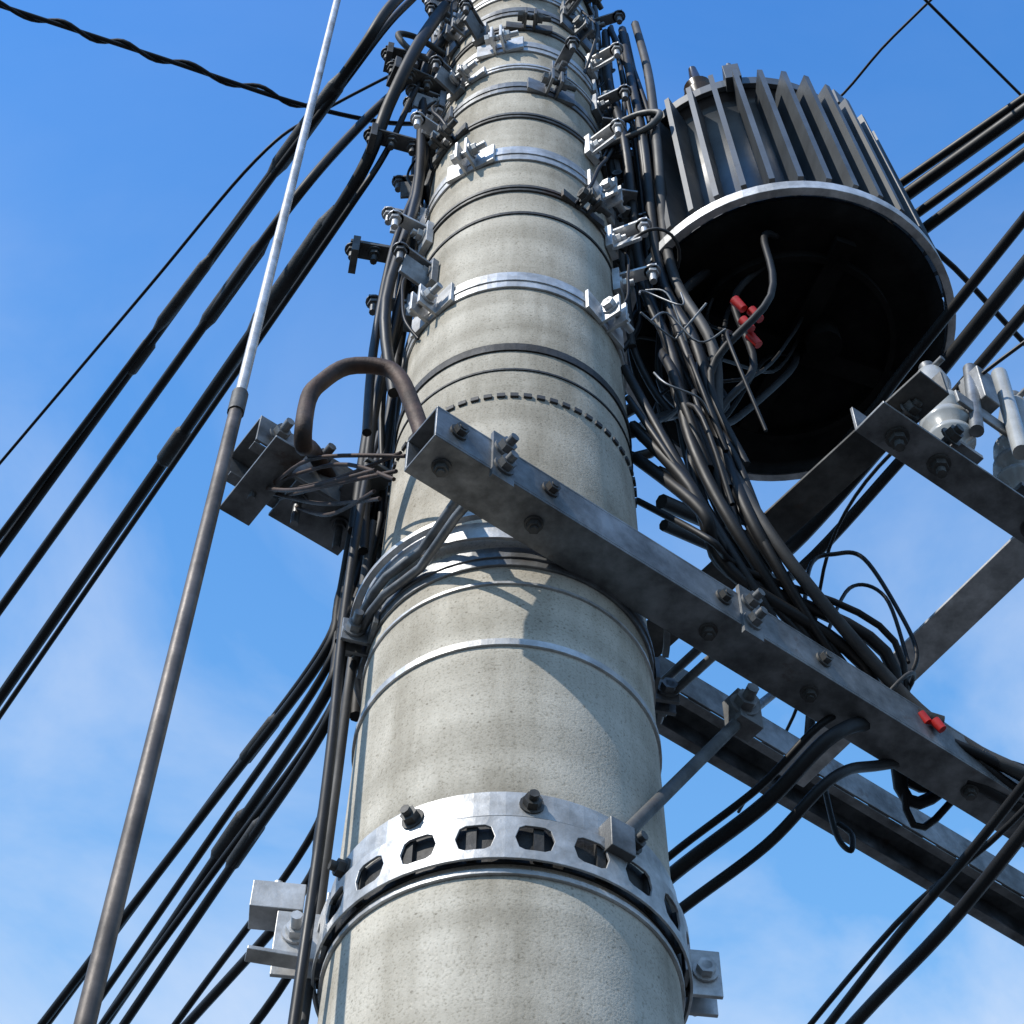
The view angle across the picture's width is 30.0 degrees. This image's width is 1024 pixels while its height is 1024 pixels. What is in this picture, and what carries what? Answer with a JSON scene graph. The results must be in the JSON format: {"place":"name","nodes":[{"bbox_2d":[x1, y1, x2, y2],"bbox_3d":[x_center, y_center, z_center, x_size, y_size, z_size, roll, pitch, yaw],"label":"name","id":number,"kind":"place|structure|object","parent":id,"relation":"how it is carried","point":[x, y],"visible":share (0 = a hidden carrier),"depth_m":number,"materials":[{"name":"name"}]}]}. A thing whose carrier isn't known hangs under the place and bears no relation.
{"place":"outdoors","nodes":[
{"label":"outdoors","id":0,"kind":"place"},
{"bbox_2d":[0,0,1023,1023],"label":"sky","id":1,"kind":"structure","parent":0,"point":[111,156],"materials":[{"name":"blue"}]},
{"bbox_2d":[924,0,1021,95],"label":"service wire","id":2,"kind":"object","parent":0,"point":[1016,90],"visible":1,"depth_m":3.68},
{"label":"ground","id":3,"kind":"structure","parent":0,"visible":0},
{"bbox_2d":[244,0,723,1023],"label":"utility pole","id":4,"kind":"object","parent":3,"relation":"on","point":[520,700],"visible":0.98,"depth_m":2.17,"materials":[{"name":"concrete"}]},
{"bbox_2d":[48,594,335,1023],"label":"drop cable","id":5,"kind":"object","parent":4,"relation":"attached to","point":[279,706],"visible":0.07,"depth_m":2.59,"materials":[{"name":"black rubber"}]},
{"bbox_2d":[0,75,387,464],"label":"service wire","id":6,"kind":"object","parent":4,"relation":"attached to","point":[175,254],"visible":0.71,"depth_m":3.90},
{"bbox_2d":[0,0,403,557],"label":"power cable","id":7,"kind":"object","parent":4,"relation":"attached to","point":[335,84],"visible":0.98,"depth_m":3.82,"materials":[{"name":"black rubber"}]},
{"bbox_2d":[0,5,412,125],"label":"telephone cable","id":8,"kind":"object","parent":4,"relation":"attached to","point":[187,66],"visible":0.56,"depth_m":3.68,"materials":[{"name":"black rubber"}]},
{"bbox_2d":[0,0,302,107],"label":"telephone cable","id":9,"kind":"object","parent":8,"relation":"attached to","point":[126,42],"visible":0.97,"depth_m":3.65,"materials":[{"name":"black rubber"}]},
{"bbox_2d":[73,0,340,1023],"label":"guy wire","id":10,"kind":"object","parent":4,"relation":"attached to","point":[107,934],"visible":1,"depth_m":1.94,"materials":[{"name":"metal"}]},
{"bbox_2d":[0,0,415,540],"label":"power cable","id":11,"kind":"object","parent":4,"relation":"attached to","point":[187,288],"visible":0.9,"depth_m":3.90,"materials":[{"name":"black rubber"}]},
{"bbox_2d":[37,449,378,1023],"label":"drop cable","id":12,"kind":"object","parent":4,"relation":"attached to","point":[259,739],"visible":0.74,"depth_m":2.60,"materials":[{"name":"black rubber"}]},
{"bbox_2d":[0,67,420,615],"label":"power cable","id":13,"kind":"object","parent":4,"relation":"attached to","point":[235,281],"visible":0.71,"depth_m":3.53,"materials":[{"name":"black rubber"}]},
{"bbox_2d":[98,702,329,1023],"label":"drop cable","id":14,"kind":"object","parent":4,"relation":"attached to","point":[178,919],"visible":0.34,"depth_m":2.54,"materials":[{"name":"black rubber"}]},
{"bbox_2d":[0,46,444,719],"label":"power cable","id":15,"kind":"object","parent":4,"relation":"attached to","point":[218,396],"visible":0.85,"depth_m":3.63,"materials":[{"name":"black rubber"}]},
{"bbox_2d":[0,0,449,706],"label":"power cable","id":16,"kind":"object","parent":4,"relation":"attached to","point":[284,284],"visible":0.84,"depth_m":3.66,"materials":[{"name":"black rubber"}]},
{"bbox_2d":[119,553,358,1023],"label":"drop cable","id":17,"kind":"object","parent":4,"relation":"attached to","point":[245,843],"visible":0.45,"depth_m":2.49,"materials":[{"name":"black rubber"}]},
{"bbox_2d":[100,423,377,1023],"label":"drop cable","id":18,"kind":"object","parent":4,"relation":"attached to","point":[240,818],"visible":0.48,"depth_m":2.51,"materials":[{"name":"black rubber"}]},
{"bbox_2d":[102,431,377,1000],"bbox_3d":[-7.982,10.610,9.953,0.029,0.856,30.081,27,-59,-17],"label":"drop cable","id":19,"kind":"object","parent":4,"relation":"attached to","point":[284,733],"visible":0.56,"depth_m":2.60,"materials":[{"name":"black rubber"}]},
{"bbox_2d":[172,678,343,1023],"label":"drop cable","id":20,"kind":"object","parent":4,"relation":"attached to","point":[238,938],"visible":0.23,"depth_m":2.31,"materials":[{"name":"black rubber"}]},
{"bbox_2d":[181,657,347,1023],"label":"drop cable","id":21,"kind":"object","parent":4,"relation":"attached to","point":[221,986],"visible":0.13,"depth_m":2.22,"materials":[{"name":"black rubber"}]},
{"bbox_2d":[249,978,291,1023],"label":"drop cable","id":22,"kind":"object","parent":4,"relation":"attached to","point":[270,1002],"visible":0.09,"depth_m":2.07,"materials":[{"name":"black rubber"}]},
{"bbox_2d":[220,357,1023,945],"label":"crossarm","id":23,"kind":"object","parent":4,"relation":"attached to","point":[300,481],"visible":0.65,"depth_m":2.97,"materials":[{"name":"metal"}]},
{"bbox_2d":[616,57,751,568],"bbox_3d":[1.203,0.127,3.557,2.432,2.143,0.103,30,-60,-19],"label":"bundled cable","id":24,"kind":"object","parent":4,"relation":"attached to","point":[643,209],"visible":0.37,"depth_m":3.31,"materials":[{"name":"black rubber"}]},
{"bbox_2d":[599,683,775,864],"bbox_3d":[0.295,0.273,2.359,0.112,0.889,0.625,-26,-59,18],"label":"crossarm brace","id":25,"kind":"object","parent":4,"relation":"attached to","point":[742,714],"visible":0.96,"depth_m":2.11,"materials":[{"name":"grey metal"}]},
{"bbox_2d":[352,406,1023,847],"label":"crossarm","id":26,"kind":"object","parent":4,"relation":"attached to","point":[496,480],"visible":0.82,"depth_m":2.27,"materials":[{"name":"metal"}]},
{"bbox_2d":[618,35,846,660],"bbox_3d":[1.230,0.119,3.555,2.437,2.147,0.109,29,-60,-18],"label":"bundled cable","id":27,"kind":"object","parent":26,"relation":"attached to","point":[645,104],"visible":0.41,"depth_m":3.11,"materials":[{"name":"black rubber"}]},
{"bbox_2d":[668,714,835,861],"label":"drop cable","id":28,"kind":"object","parent":26,"relation":"attached to","point":[771,775],"visible":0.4,"depth_m":2.34,"materials":[{"name":"black rubber"}]},
{"bbox_2d":[670,717,869,883],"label":"drop cable","id":29,"kind":"object","parent":26,"relation":"attached to","point":[781,787],"visible":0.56,"depth_m":2.29,"materials":[{"name":"black rubber"}]},
{"bbox_2d":[632,453,941,809],"bbox_3d":[0.691,0.286,2.684,1.178,0.485,0.107,28,-59,-17],"label":"bundled cable","id":30,"kind":"object","parent":26,"relation":"attached to","point":[698,507],"visible":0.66,"depth_m":2.52,"materials":[{"name":"black rubber"}]},
{"bbox_2d":[679,759,899,913],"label":"drop cable","id":31,"kind":"object","parent":26,"relation":"attached to","point":[796,814],"visible":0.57,"depth_m":2.27,"materials":[{"name":"black rubber"}]},
{"bbox_2d":[637,497,952,830],"bbox_3d":[0.695,0.310,2.642,1.153,0.442,0.123,26,-59,-16],"label":"bundled cable","id":32,"kind":"object","parent":26,"relation":"attached to","point":[944,809],"visible":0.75,"depth_m":2.52,"materials":[{"name":"black rubber"}]},
{"bbox_2d":[627,33,1023,797],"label":"bundled cable","id":33,"kind":"object","parent":26,"relation":"attached to","point":[799,601],"visible":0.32,"depth_m":2.51,"materials":[{"name":"black rubber"}]},
{"bbox_2d":[647,370,1023,786],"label":"transformer support frame","id":34,"kind":"object","parent":26,"relation":"attached to","point":[891,426],"visible":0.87,"depth_m":2.56,"materials":[{"name":"metal"}]},
{"bbox_2d":[804,716,815,733],"bbox_3d":[0.452,0.279,2.780,0.084,0.249,0.370,-11,-56,8],"label":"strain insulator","id":35,"kind":"object","parent":34,"relation":"attached to","point":[809,723],"depth_m":2.90,"materials":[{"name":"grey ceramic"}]},
{"bbox_2d":[803,550,918,679],"bbox_3d":[0.474,0.145,2.744,0.200,0.345,0.060,22,-57,-14],"label":"jumper wire","id":36,"kind":"object","parent":34,"relation":"attached to","point":[865,560],"visible":0.66,"depth_m":2.82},
{"bbox_2d":[828,583,909,663],"bbox_3d":[0.488,0.153,2.734,0.145,0.218,0.027,19,-57,-12],"label":"jumper wire","id":37,"kind":"object","parent":34,"relation":"attached to","point":[890,606],"visible":0.77,"depth_m":2.77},
{"bbox_2d":[918,355,983,464],"bbox_3d":[0.603,-0.126,2.665,0.072,0.295,0.072,1,-55,0],"label":"post insulator","id":38,"kind":"object","parent":34,"relation":"attached to","point":[948,411],"visible":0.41,"depth_m":2.63,"materials":[{"name":"grey ceramic"}]},
{"bbox_2d":[953,363,1023,459],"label":"fuse cutout","id":39,"kind":"object","parent":34,"relation":"attached to","point":[980,398],"visible":0.96,"depth_m":2.68,"materials":[{"name":"metal"}]},
{"bbox_2d":[737,340,1023,812],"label":"service wire","id":40,"kind":"object","parent":39,"relation":"attached to","point":[888,456],"visible":0.43,"depth_m":2.90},
{"bbox_2d":[993,388,1023,495],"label":"post insulator","id":41,"kind":"object","parent":34,"relation":"on","point":[1008,468],"visible":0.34,"depth_m":2.67,"materials":[{"name":"grey ceramic"}]},
{"bbox_2d":[823,790,855,852],"bbox_3d":[0.434,0.410,2.556,0.044,0.115,0.019,29,-60,-18],"label":"jumper wire","id":42,"kind":"object","parent":26,"relation":"attached to","point":[838,838],"visible":0.89,"depth_m":2.54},
{"bbox_2d":[807,805,1023,1023],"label":"drop cable","id":43,"kind":"object","parent":26,"relation":"attached to","point":[987,844],"visible":0.71,"depth_m":2.44,"materials":[{"name":"black rubber"}]},
{"bbox_2d":[918,708,945,732],"bbox_3d":[0.520,0.264,2.414,0.056,0.048,0.031,11,-56,-6],"label":"cable connector","id":44,"kind":"object","parent":26,"relation":"attached to","point":[935,721],"visible":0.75,"depth_m":2.40,"materials":[{"name":"red plastic"}]},
{"bbox_2d":[845,820,1023,1023],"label":"drop cable","id":45,"kind":"object","parent":26,"relation":"attached to","point":[917,957],"visible":1,"depth_m":2.17,"materials":[{"name":"black rubber"}]},
{"bbox_2d":[609,25,772,576],"bbox_3d":[1.198,0.105,3.581,2.455,2.144,0.095,30,-60,-19],"label":"bundled cable","id":46,"kind":"object","parent":4,"relation":"attached to","point":[624,113],"visible":0.15,"depth_m":3.19,"materials":[{"name":"black rubber"}]},
{"bbox_2d":[621,364,777,617],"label":"bundled cable","id":47,"kind":"object","parent":4,"relation":"attached to","point":[646,408],"visible":0.3,"depth_m":2.66,"materials":[{"name":"black rubber"}]},
{"bbox_2d":[625,395,802,633],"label":"bundled cable","id":48,"kind":"object","parent":4,"relation":"attached to","point":[663,448],"visible":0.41,"depth_m":2.65,"materials":[{"name":"black rubber"}]},
{"bbox_2d":[625,227,915,690],"bbox_3d":[0.353,-0.075,2.791,0.408,0.950,0.109,29,-60,-18],"label":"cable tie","id":49,"kind":"object","parent":4,"relation":"attached to","point":[905,675],"visible":0.58,"depth_m":3.09,"materials":[{"name":"black plastic"}]},
{"bbox_2d":[600,63,955,572],"bbox_3d":[0.453,-0.285,3.253,0.610,1.550,0.576,0,-55,-2],"label":"pole transformer","id":50,"kind":"object","parent":4,"relation":"attached to","point":[814,277],"visible":0.76,"depth_m":3.22,"materials":[{"name":"paint"}]},
{"bbox_2d":[625,93,1023,394],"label":"power cable","id":51,"kind":"object","parent":50,"relation":"attached to","point":[942,154],"visible":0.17,"depth_m":3.60,"materials":[{"name":"black rubber"}]},
{"bbox_2d":[626,102,1023,417],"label":"power cable","id":52,"kind":"object","parent":50,"relation":"attached to","point":[969,149],"visible":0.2,"depth_m":3.58,"materials":[{"name":"black rubber"}]},
{"bbox_2d":[631,131,1023,438],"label":"power cable","id":53,"kind":"object","parent":50,"relation":"attached to","point":[971,174],"visible":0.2,"depth_m":3.56,"materials":[{"name":"black rubber"}]},
{"bbox_2d":[632,147,1023,458],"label":"power cable","id":54,"kind":"object","parent":50,"relation":"attached to","point":[976,189],"visible":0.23,"depth_m":3.53,"materials":[{"name":"black rubber"}]},
{"bbox_2d":[656,254,1023,561],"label":"power cable","id":55,"kind":"object","parent":50,"relation":"attached to","point":[1009,284],"visible":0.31,"depth_m":2.97,"materials":[{"name":"black rubber"}]},
{"bbox_2d":[936,248,1023,342],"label":"power cable","id":56,"kind":"object","parent":50,"relation":"attached to","point":[964,278],"visible":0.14,"depth_m":3.59,"materials":[{"name":"black rubber"}]},
{"bbox_2d":[629,420,928,792],"bbox_3d":[0.680,0.263,2.713,1.191,0.503,0.089,28,-59,-18],"label":"bundled cable","id":57,"kind":"object","parent":4,"relation":"attached to","point":[732,572],"visible":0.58,"depth_m":2.51,"materials":[{"name":"black rubber"}]},
{"bbox_2d":[628,0,931,122],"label":"service wire","id":58,"kind":"object","parent":4,"relation":"attached to","point":[884,46],"visible":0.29,"depth_m":4.13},
{"bbox_2d":[601,29,1023,818],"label":"bundled cable","id":59,"kind":"object","parent":4,"relation":"attached to","point":[741,537],"visible":0.61,"depth_m":2.69,"materials":[{"name":"black rubber"}]},
{"bbox_2d":[607,26,1019,781],"bbox_3d":[1.220,0.102,3.546,2.448,2.121,0.121,29,-60,-18],"label":"bundled cable","id":60,"kind":"object","parent":4,"relation":"attached to","point":[967,748],"visible":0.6,"depth_m":2.84,"materials":[{"name":"black rubber"}]},
{"bbox_2d":[618,26,1023,771],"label":"bundled cable","id":61,"kind":"object","parent":4,"relation":"attached to","point":[748,516],"visible":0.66,"depth_m":3.02,"materials":[{"name":"black rubber"}]},
{"bbox_2d":[631,20,1023,779],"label":"bundled cable","id":62,"kind":"object","parent":4,"relation":"attached to","point":[845,630],"visible":0.8,"depth_m":2.59,"materials":[{"name":"black rubber"}]},
{"bbox_2d":[658,211,1023,499],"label":"power cable","id":63,"kind":"object","parent":4,"relation":"attached to","point":[976,278],"visible":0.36,"depth_m":3.05,"materials":[{"name":"black rubber"}]},
{"bbox_2d":[659,304,1023,580],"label":"power cable","id":64,"kind":"object","parent":4,"relation":"attached to","point":[982,361],"visible":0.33,"depth_m":3.06,"materials":[{"name":"black rubber"}]},
{"bbox_2d":[823,777,1023,1023],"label":"drop cable","id":65,"kind":"object","parent":4,"relation":"attached to","point":[946,879],"visible":1,"depth_m":2.30,"materials":[{"name":"black rubber"}]}
]}

